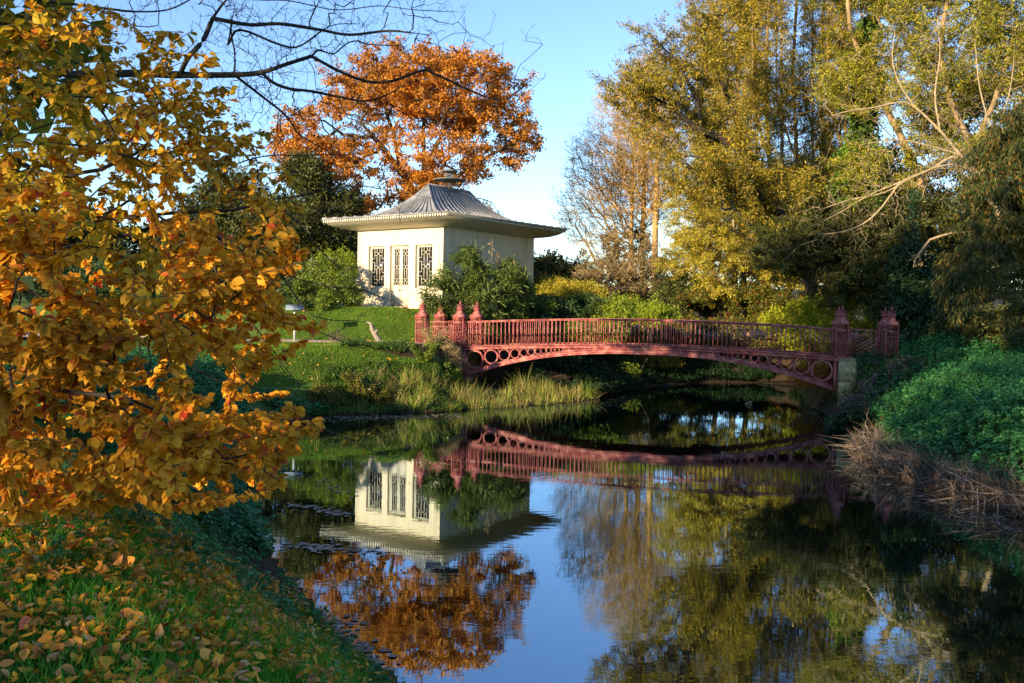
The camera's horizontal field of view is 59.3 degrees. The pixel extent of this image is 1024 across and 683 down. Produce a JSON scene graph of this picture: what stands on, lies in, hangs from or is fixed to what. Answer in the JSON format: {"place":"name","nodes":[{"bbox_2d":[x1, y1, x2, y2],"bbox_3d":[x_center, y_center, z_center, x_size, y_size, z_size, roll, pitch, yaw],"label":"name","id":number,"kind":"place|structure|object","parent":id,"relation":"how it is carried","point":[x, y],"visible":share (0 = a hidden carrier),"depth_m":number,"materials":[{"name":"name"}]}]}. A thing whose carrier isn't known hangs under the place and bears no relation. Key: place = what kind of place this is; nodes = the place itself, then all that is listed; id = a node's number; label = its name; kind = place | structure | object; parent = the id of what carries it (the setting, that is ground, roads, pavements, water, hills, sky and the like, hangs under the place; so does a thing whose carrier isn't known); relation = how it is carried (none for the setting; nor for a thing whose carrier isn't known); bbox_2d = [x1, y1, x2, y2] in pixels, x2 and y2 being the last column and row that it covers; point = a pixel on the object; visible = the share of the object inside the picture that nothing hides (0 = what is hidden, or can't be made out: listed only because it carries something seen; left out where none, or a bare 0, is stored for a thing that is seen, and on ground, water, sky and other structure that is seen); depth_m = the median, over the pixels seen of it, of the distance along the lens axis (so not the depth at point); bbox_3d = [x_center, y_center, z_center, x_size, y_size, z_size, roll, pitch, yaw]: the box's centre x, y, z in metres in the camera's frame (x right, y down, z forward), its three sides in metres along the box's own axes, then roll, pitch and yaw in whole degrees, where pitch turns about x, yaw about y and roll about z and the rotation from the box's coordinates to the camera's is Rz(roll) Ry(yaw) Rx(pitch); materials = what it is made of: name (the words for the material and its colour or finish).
{"place":"outdoors","nodes":[
{"label":"outdoors","id":0,"kind":"place"},
{"bbox_2d":[0,438,403,682],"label":"grass","id":1,"kind":"structure","parent":0,"point":[230,624],"depth_m":5.11,"materials":[{"name":"green plant"}]},
{"bbox_2d":[23,331,440,343],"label":"path","id":2,"kind":"structure","parent":0,"point":[282,340],"depth_m":42.84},
{"bbox_2d":[199,306,478,392],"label":"lawn","id":3,"kind":"structure","parent":0,"point":[311,345],"depth_m":38.66,"materials":[{"name":"green plant"}]},
{"bbox_2d":[0,290,1023,682],"bbox_3d":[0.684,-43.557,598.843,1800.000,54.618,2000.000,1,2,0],"label":"ground","id":4,"kind":"structure","parent":0,"point":[498,378],"depth_m":36.54,"materials":[{"name":"green plant"}]},
{"bbox_2d":[16,205,79,299],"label":"yew tree","id":5,"kind":"object","parent":4,"relation":"on","point":[39,269],"visible":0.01,"depth_m":67.45,"materials":[{"name":"green plant"}]},
{"bbox_2d":[0,0,99,89],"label":"woodland tree","id":6,"kind":"object","parent":4,"relation":"on","point":[76,50],"visible":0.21,"depth_m":13.41,"materials":[{"name":"orange plant"}]},
{"bbox_2d":[4,250,103,302],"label":"evergreen shrub","id":7,"kind":"object","parent":4,"relation":"on","point":[39,290],"visible":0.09,"depth_m":53.90,"materials":[{"name":"green plant"}]},
{"bbox_2d":[0,9,117,291],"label":"woodland tree","id":8,"kind":"object","parent":4,"relation":"on","point":[39,132],"visible":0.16,"depth_m":16.84,"materials":[{"name":"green plant"}]},
{"bbox_2d":[23,204,162,297],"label":"yew tree","id":9,"kind":"object","parent":4,"relation":"on","point":[119,241],"visible":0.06,"depth_m":71.53,"materials":[{"name":"green plant"}]},
{"bbox_2d":[65,253,175,301],"bbox_3d":[-22.430,-3.653,51.851,7.152,3.626,7.793,-1,3,-38],"label":"evergreen shrub","id":10,"kind":"object","parent":4,"relation":"on","point":[84,277],"visible":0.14,"depth_m":49.97,"materials":[{"name":"green plant"}]},
{"bbox_2d":[123,218,163,296],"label":"yew tree","id":11,"kind":"object","parent":4,"relation":"on","point":[135,242],"visible":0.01,"depth_m":75.57,"materials":[{"name":"green plant"}]},
{"bbox_2d":[0,0,328,523],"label":"golden tree","id":12,"kind":"object","parent":4,"relation":"on","point":[146,473],"visible":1,"depth_m":5.68,"materials":[{"name":"orange plant"}]},
{"bbox_2d":[1,346,332,555],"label":"nettles","id":13,"kind":"object","parent":4,"relation":"on","point":[243,518],"visible":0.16,"depth_m":18.19,"materials":[{"name":"green plant"}]},
{"bbox_2d":[154,275,226,304],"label":"evergreen shrub","id":14,"kind":"object","parent":4,"relation":"on","point":[161,293],"visible":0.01,"depth_m":49.61,"materials":[{"name":"green plant"}]},
{"bbox_2d":[0,438,394,682],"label":"fallen leaves","id":15,"kind":"object","parent":4,"relation":"on","point":[123,636],"visible":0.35,"depth_m":5.08,"materials":[{"name":"plant"}]},
{"bbox_2d":[0,429,405,682],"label":"nettles","id":16,"kind":"object","parent":4,"relation":"on","point":[213,547],"visible":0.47,"depth_m":8.73,"materials":[{"name":"green plant"}]},
{"bbox_2d":[149,159,282,278],"bbox_3d":[-19.271,-7.339,60.733,11.654,10.275,10.096,3,3,43],"label":"yew tree","id":17,"kind":"object","parent":4,"relation":"on","point":[203,188],"visible":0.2,"depth_m":58.49,"materials":[{"name":"green plant"}]},
{"bbox_2d":[3,119,444,463],"bbox_3d":[-4.359,-0.325,7.736,7.472,3.459,2.348,1,2,8],"label":"drooping branched tree","id":18,"kind":"object","parent":4,"relation":"on","point":[237,208],"visible":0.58,"depth_m":7.99,"materials":[{"name":"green plant"}]},
{"bbox_2d":[0,0,544,215],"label":"bare limbed tree","id":19,"kind":"object","parent":4,"relation":"on","point":[182,73],"visible":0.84,"depth_m":9.11,"materials":[{"name":"brown plant"}]},
{"bbox_2d":[215,147,370,295],"bbox_3d":[-13.728,-7.471,58.670,10.263,10.775,11.236,2,2,28],"label":"yew tree","id":20,"kind":"object","parent":4,"relation":"on","point":[313,224],"visible":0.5,"depth_m":57.61,"materials":[{"name":"green plant"}]},
{"bbox_2d":[273,278,313,307],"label":"evergreen shrub","id":21,"kind":"object","parent":4,"relation":"on","point":[289,300],"visible":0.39,"depth_m":47.47,"materials":[{"name":"green plant"}]},
{"bbox_2d":[286,305,303,340],"bbox_3d":[-10.288,-0.810,42.603,0.840,1.860,0.400,0,2,-14],"label":"signpost","id":22,"kind":"object","parent":4,"relation":"on","point":[292,307],"visible":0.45,"depth_m":42.57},
{"bbox_2d":[282,254,370,311],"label":"laurel shrub","id":23,"kind":"object","parent":4,"relation":"on","point":[324,297],"visible":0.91,"depth_m":47.31,"materials":[{"name":"green plant"}]},
{"bbox_2d":[299,243,357,306],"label":"weeping shrub","id":24,"kind":"object","parent":4,"relation":"on","point":[350,259],"visible":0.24,"depth_m":51.60,"materials":[{"name":"green plant"}]},
{"bbox_2d":[325,325,347,341],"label":"rusty weed","id":25,"kind":"object","parent":4,"relation":"on","point":[329,333],"visible":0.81,"depth_m":42.24,"materials":[{"name":"brown plant"}]},
{"bbox_2d":[302,369,408,408],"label":"bank bush","id":26,"kind":"object","parent":4,"relation":"on","point":[364,393],"visible":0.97,"depth_m":34.52,"materials":[{"name":"green plant"}]},
{"bbox_2d":[366,322,382,341],"bbox_3d":[-6.220,-0.297,41.219,0.963,1.218,0.323,1,2,0],"label":"tree stump","id":27,"kind":"object","parent":4,"relation":"on","point":[376,336],"visible":0.69,"depth_m":41.15,"materials":[{"name":"brown wood"}]},
{"bbox_2d":[308,337,471,415],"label":"shore herbs","id":28,"kind":"object","parent":4,"relation":"on","point":[391,345],"visible":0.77,"depth_m":36.31,"materials":[{"name":"green plant"}]},
{"bbox_2d":[261,32,546,215],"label":"oak tree","id":29,"kind":"object","parent":4,"relation":"on","point":[466,127],"visible":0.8,"depth_m":66.11,"materials":[{"name":"orange plant"}]},
{"bbox_2d":[406,339,468,389],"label":"bank bush","id":30,"kind":"object","parent":4,"relation":"on","point":[428,353],"visible":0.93,"depth_m":38.62,"materials":[{"name":"green plant"}]},
{"bbox_2d":[418,326,464,371],"bbox_3d":[-3.176,0.518,40.308,2.197,2.430,2.186,0,2,-29],"label":"dry brush","id":31,"kind":"object","parent":4,"relation":"on","point":[450,351],"visible":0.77,"depth_m":40.02,"materials":[{"name":"beige plant"}]},
{"bbox_2d":[321,168,566,308],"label":"garden pavilion","id":32,"kind":"structure","parent":4,"relation":"on","point":[405,256],"depth_m":49.58,"materials":[{"name":"paint"}]},
{"bbox_2d":[370,246,383,287],"bbox_3d":[-7.454,-4.132,50.226,1.200,2.350,0.075,2,2,35],"label":"window","id":33,"kind":"structure","parent":32,"relation":"in","point":[376,252],"depth_m":50.31,"materials":[{"name":"beige paint"}]},
{"bbox_2d":[391,245,408,305],"bbox_3d":[-6.068,-3.610,49.223,1.400,3.280,0.105,2,2,35],"label":"door","id":34,"kind":"structure","parent":32,"relation":"in","point":[400,254],"depth_m":49.26,"materials":[{"name":"beige paint"}]},
{"bbox_2d":[416,244,432,287],"bbox_3d":[-4.624,-4.017,48.207,1.210,2.350,0.075,2,2,35],"label":"window","id":35,"kind":"structure","parent":32,"relation":"in","point":[424,252],"depth_m":48.31,"materials":[{"name":"beige paint"}]},
{"bbox_2d":[298,363,601,419],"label":"green reeds","id":36,"kind":"object","parent":4,"relation":"on","point":[553,391],"visible":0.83,"depth_m":37.11,"materials":[{"name":"green plant"}]},
{"bbox_2d":[453,345,478,381],"bbox_3d":[-3.076,1.224,42.917,2.380,2.055,3.020,1,2,16],"label":"bridge abutment","id":37,"kind":"object","parent":4,"relation":"on","point":[473,359],"visible":0.2,"depth_m":42.76,"materials":[{"name":"stone"}]},
{"bbox_2d":[414,300,899,394],"bbox_3d":[5.869,0.090,40.226,20.860,3.690,3.000,1,2,16],"label":"footbridge","id":38,"kind":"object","parent":37,"relation":"on","point":[716,353],"visible":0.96,"depth_m":39.43,"materials":[{"name":"red paint"}]},
{"bbox_2d":[411,241,538,329],"bbox_3d":[-1.729,-2.746,45.376,6.906,5.000,4.582,0,2,-20],"label":"bush","id":39,"kind":"object","parent":4,"relation":"on","point":[511,291],"visible":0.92,"depth_m":44.95,"materials":[{"name":"green plant"}]},
{"bbox_2d":[465,239,518,310],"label":"bamboo canes","id":40,"kind":"object","parent":39,"relation":"in","point":[495,260],"visible":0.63,"depth_m":45.89,"materials":[{"name":"plant"}]},
{"bbox_2d":[354,363,598,409],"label":"straw reeds","id":41,"kind":"object","parent":4,"relation":"on","point":[465,390],"visible":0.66,"depth_m":37.01,"materials":[{"name":"plant"}]},
{"bbox_2d":[533,248,573,298],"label":"skyline bush","id":42,"kind":"object","parent":4,"relation":"on","point":[550,263],"visible":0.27,"depth_m":76.21,"materials":[{"name":"green plant"}]},
{"bbox_2d":[478,293,633,355],"bbox_3d":[2.162,-0.900,46.927,8.673,3.325,3.561,0,2,-12],"label":"shrub","id":43,"kind":"object","parent":4,"relation":"on","point":[615,330],"visible":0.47,"depth_m":46.55,"materials":[{"name":"green plant"}]},
{"bbox_2d":[532,292,608,321],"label":"rhododendron","id":44,"kind":"object","parent":4,"relation":"on","point":[581,306],"visible":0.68,"depth_m":47.92,"materials":[{"name":"green plant"}]},
{"bbox_2d":[532,270,610,303],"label":"golden shrub","id":45,"kind":"object","parent":4,"relation":"on","point":[563,288],"visible":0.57,"depth_m":52.23,"materials":[{"name":"yellow plant"}]},
{"bbox_2d":[531,292,640,367],"bbox_3d":[4.085,-0.452,49.358,6.716,4.417,2.454,0,2,-16],"label":"shrub","id":46,"kind":"object","parent":4,"relation":"on","point":[625,358],"visible":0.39,"depth_m":49.20,"materials":[{"name":"green plant"}]},
{"bbox_2d":[546,81,666,328],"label":"bare tree","id":47,"kind":"object","parent":4,"relation":"on","point":[598,188],"visible":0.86,"depth_m":73.62,"materials":[{"name":"brown plant"}]},
{"bbox_2d":[569,224,676,298],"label":"bramble thicket","id":48,"kind":"object","parent":4,"relation":"on","point":[623,271],"visible":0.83,"depth_m":70.77,"materials":[{"name":"brown plant"}]},
{"bbox_2d":[563,224,689,301],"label":"evergreen bush","id":49,"kind":"object","parent":4,"relation":"on","point":[572,269],"visible":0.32,"depth_m":74.67,"materials":[{"name":"green plant"}]},
{"bbox_2d":[588,288,683,378],"bbox_3d":[6.485,-0.310,48.417,5.397,5.300,4.576,1,2,0],"label":"lime shrub","id":50,"kind":"object","parent":4,"relation":"on","point":[627,307],"visible":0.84,"depth_m":47.46,"materials":[{"name":"green plant"}]},
{"bbox_2d":[584,68,688,330],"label":"bare tree","id":51,"kind":"object","parent":4,"relation":"on","point":[642,219],"visible":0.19,"depth_m":75.88,"materials":[{"name":"brown plant"}]},
{"bbox_2d":[599,42,696,331],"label":"bare tree","id":52,"kind":"object","parent":4,"relation":"on","point":[656,199],"visible":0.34,"depth_m":73.02,"materials":[{"name":"brown plant"}]},
{"bbox_2d":[625,324,705,371],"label":"shrub","id":53,"kind":"object","parent":4,"relation":"on","point":[665,361],"visible":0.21,"depth_m":50.98,"materials":[{"name":"green plant"}]},
{"bbox_2d":[644,271,717,341],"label":"dark thicket","id":54,"kind":"object","parent":4,"relation":"on","point":[668,291],"visible":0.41,"depth_m":56.46,"materials":[{"name":"green plant"}]},
{"bbox_2d":[508,299,901,397],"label":"undergrowth","id":55,"kind":"object","parent":4,"relation":"on","point":[603,371],"visible":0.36,"depth_m":46.78,"materials":[{"name":"green plant"}]},
{"bbox_2d":[673,0,739,335],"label":"conifer tree","id":56,"kind":"object","parent":4,"relation":"on","point":[715,263],"visible":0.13,"depth_m":64.81,"materials":[{"name":"green plant"}]},
{"bbox_2d":[586,0,887,372],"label":"conifer tree","id":57,"kind":"object","parent":4,"relation":"on","point":[714,159],"visible":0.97,"depth_m":47.78,"materials":[{"name":"green plant"}]},
{"bbox_2d":[697,0,778,337],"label":"conifer tree","id":58,"kind":"object","parent":4,"relation":"on","point":[722,99],"visible":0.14,"depth_m":58.85,"materials":[{"name":"green plant"}]},
{"bbox_2d":[651,167,839,341],"bbox_3d":[13.900,-5.465,53.752,10.967,11.846,9.871,1,2,0],"label":"conifer tree","id":59,"kind":"object","parent":4,"relation":"on","point":[694,243],"visible":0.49,"depth_m":53.71,"materials":[{"name":"yellow plant"}]},
{"bbox_2d":[674,275,828,357],"bbox_3d":[14.716,-1.405,54.639,9.887,5.305,7.157,2,2,25],"label":"holly bush","id":60,"kind":"object","parent":4,"relation":"on","point":[755,300],"visible":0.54,"depth_m":53.66,"materials":[{"name":"green plant"}]},
{"bbox_2d":[730,0,805,334],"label":"conifer tree","id":61,"kind":"object","parent":4,"relation":"on","point":[765,91],"visible":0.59,"depth_m":55.43,"materials":[{"name":"green plant"}]},
{"bbox_2d":[758,0,840,300],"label":"conifer tree","id":62,"kind":"object","parent":4,"relation":"on","point":[801,110],"visible":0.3,"depth_m":61.03,"materials":[{"name":"green plant"}]},
{"bbox_2d":[785,361,833,401],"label":"orange bush","id":63,"kind":"object","parent":4,"relation":"on","point":[822,369],"visible":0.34,"depth_m":40.84,"materials":[{"name":"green plant"}]},
{"bbox_2d":[784,0,874,290],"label":"conifer tree","id":64,"kind":"object","parent":4,"relation":"on","point":[841,129],"visible":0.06,"depth_m":63.66,"materials":[{"name":"green plant"}]},
{"bbox_2d":[729,189,933,345],"bbox_3d":[15.703,-3.123,45.325,10.242,8.889,6.722,1,2,0],"label":"conifer tree","id":65,"kind":"object","parent":4,"relation":"on","point":[774,249],"visible":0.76,"depth_m":44.40,"materials":[{"name":"green plant"}]},
{"bbox_2d":[757,292,909,367],"bbox_3d":[17.146,-0.425,46.977,7.793,4.764,8.311,1,2,0],"label":"yellow bush","id":66,"kind":"object","parent":4,"relation":"on","point":[815,318],"visible":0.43,"depth_m":46.08,"materials":[{"name":"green plant"}]},
{"bbox_2d":[721,133,964,309],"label":"conifer tree","id":67,"kind":"object","parent":4,"relation":"on","point":[898,148],"visible":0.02,"depth_m":69.94,"materials":[{"name":"green plant"}]},
{"bbox_2d":[797,0,893,295],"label":"conifer tree","id":68,"kind":"object","parent":4,"relation":"on","point":[842,17],"visible":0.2,"depth_m":57.44,"materials":[{"name":"green plant"}]},
{"bbox_2d":[811,13,895,291],"bbox_3d":[19.224,-9.162,51.053,5.326,19.221,3.961,1,2,0],"label":"ivy covered tree","id":69,"kind":"object","parent":4,"relation":"on","point":[869,26],"visible":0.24,"depth_m":50.71,"materials":[{"name":"green plant"}]},
{"bbox_2d":[820,398,890,439],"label":"bank bush","id":70,"kind":"object","parent":4,"relation":"on","point":[837,421],"visible":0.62,"depth_m":31.10,"materials":[{"name":"green plant"}]},
{"bbox_2d":[836,355,889,404],"bbox_3d":[14.824,2.041,37.625,2.460,2.755,3.020,1,2,16],"label":"bridge abutment","id":71,"kind":"object","parent":4,"relation":"on","point":[846,367],"visible":0.16,"depth_m":36.45,"materials":[{"name":"stone"}]},
{"bbox_2d":[851,353,900,388],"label":"ivy","id":72,"kind":"object","parent":71,"relation":"hanging from","point":[862,362],"visible":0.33,"depth_m":36.08,"materials":[{"name":"green plant"}]},
{"bbox_2d":[826,354,929,426],"bbox_3d":[13.560,1.844,34.171,5.815,2.793,2.731,0,2,-33],"label":"bush","id":73,"kind":"object","parent":4,"relation":"on","point":[851,398],"visible":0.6,"depth_m":34.47,"materials":[{"name":"green plant"}]},
{"bbox_2d":[803,0,983,251],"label":"conifer tree","id":74,"kind":"object","parent":4,"relation":"on","point":[854,46],"visible":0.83,"depth_m":48.75,"materials":[{"name":"green plant"}]},
{"bbox_2d":[778,1,1023,333],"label":"leaning tree","id":75,"kind":"object","parent":4,"relation":"on","point":[937,165],"visible":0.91,"depth_m":42.50,"materials":[{"name":"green plant"}]},
{"bbox_2d":[883,187,951,348],"bbox_3d":[17.285,-2.691,38.165,2.507,7.880,4.257,1,2,0],"label":"ivy covered tree","id":76,"kind":"object","parent":4,"relation":"on","point":[914,301],"visible":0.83,"depth_m":38.11,"materials":[{"name":"green plant"}]},
{"bbox_2d":[826,339,1014,431],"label":"bank weeds","id":77,"kind":"object","parent":4,"relation":"on","point":[853,386],"visible":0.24,"depth_m":35.84,"materials":[{"name":"green plant"}]},
{"bbox_2d":[820,185,1023,333],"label":"conifer tree","id":78,"kind":"object","parent":4,"relation":"on","point":[867,279],"visible":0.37,"depth_m":42.51,"materials":[{"name":"green plant"}]},
{"bbox_2d":[821,407,1023,524],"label":"dead reeds","id":79,"kind":"object","parent":4,"relation":"on","point":[865,448],"visible":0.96,"depth_m":20.75,"materials":[{"name":"brown plant"}]},
{"bbox_2d":[832,0,1023,309],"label":"conifer tree","id":80,"kind":"object","parent":4,"relation":"on","point":[990,14],"visible":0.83,"depth_m":45.63,"materials":[{"name":"green plant"}]},
{"bbox_2d":[905,231,971,268],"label":"branch","id":81,"kind":"object","parent":4,"relation":"on","point":[925,245],"visible":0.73,"depth_m":32.74,"materials":[{"name":"brown plant"}]},
{"bbox_2d":[858,330,1023,492],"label":"nettle bank","id":82,"kind":"structure","parent":4,"relation":"on","point":[997,384],"depth_m":25.64,"materials":[{"name":"green plant"}]},
{"bbox_2d":[860,65,1023,303],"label":"conifer tree","id":83,"kind":"object","parent":4,"relation":"on","point":[946,170],"visible":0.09,"depth_m":66.46,"materials":[{"name":"green plant"}]},
{"bbox_2d":[922,102,1023,331],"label":"drooping conifer","id":84,"kind":"object","parent":4,"relation":"on","point":[1002,239],"visible":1,"depth_m":28.50,"materials":[{"name":"green plant"}]},
{"bbox_2d":[926,289,1023,356],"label":"dark thicket","id":85,"kind":"object","parent":4,"relation":"on","point":[987,329],"visible":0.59,"depth_m":35.98,"materials":[{"name":"green plant"}]},
{"bbox_2d":[959,0,1023,186],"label":"conifer tree","id":86,"kind":"object","parent":4,"relation":"on","point":[988,94],"visible":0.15,"depth_m":50.72,"materials":[{"name":"green plant"}]},
{"bbox_2d":[0,0,1023,288],"label":"sky","id":87,"kind":"structure","parent":0,"point":[579,37],"materials":[{"name":"blue"}]},
{"bbox_2d":[259,383,1023,682],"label":"water","id":88,"kind":"structure","parent":0,"point":[702,533],"depth_m":15.18,"materials":[{"name":"blue liquid"}]},
{"bbox_2d":[280,400,1023,669],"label":"floating litter","id":89,"kind":"object","parent":88,"relation":"on","point":[339,622],"visible":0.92,"depth_m":15.15,"materials":[{"name":"brown plant"}]}
]}

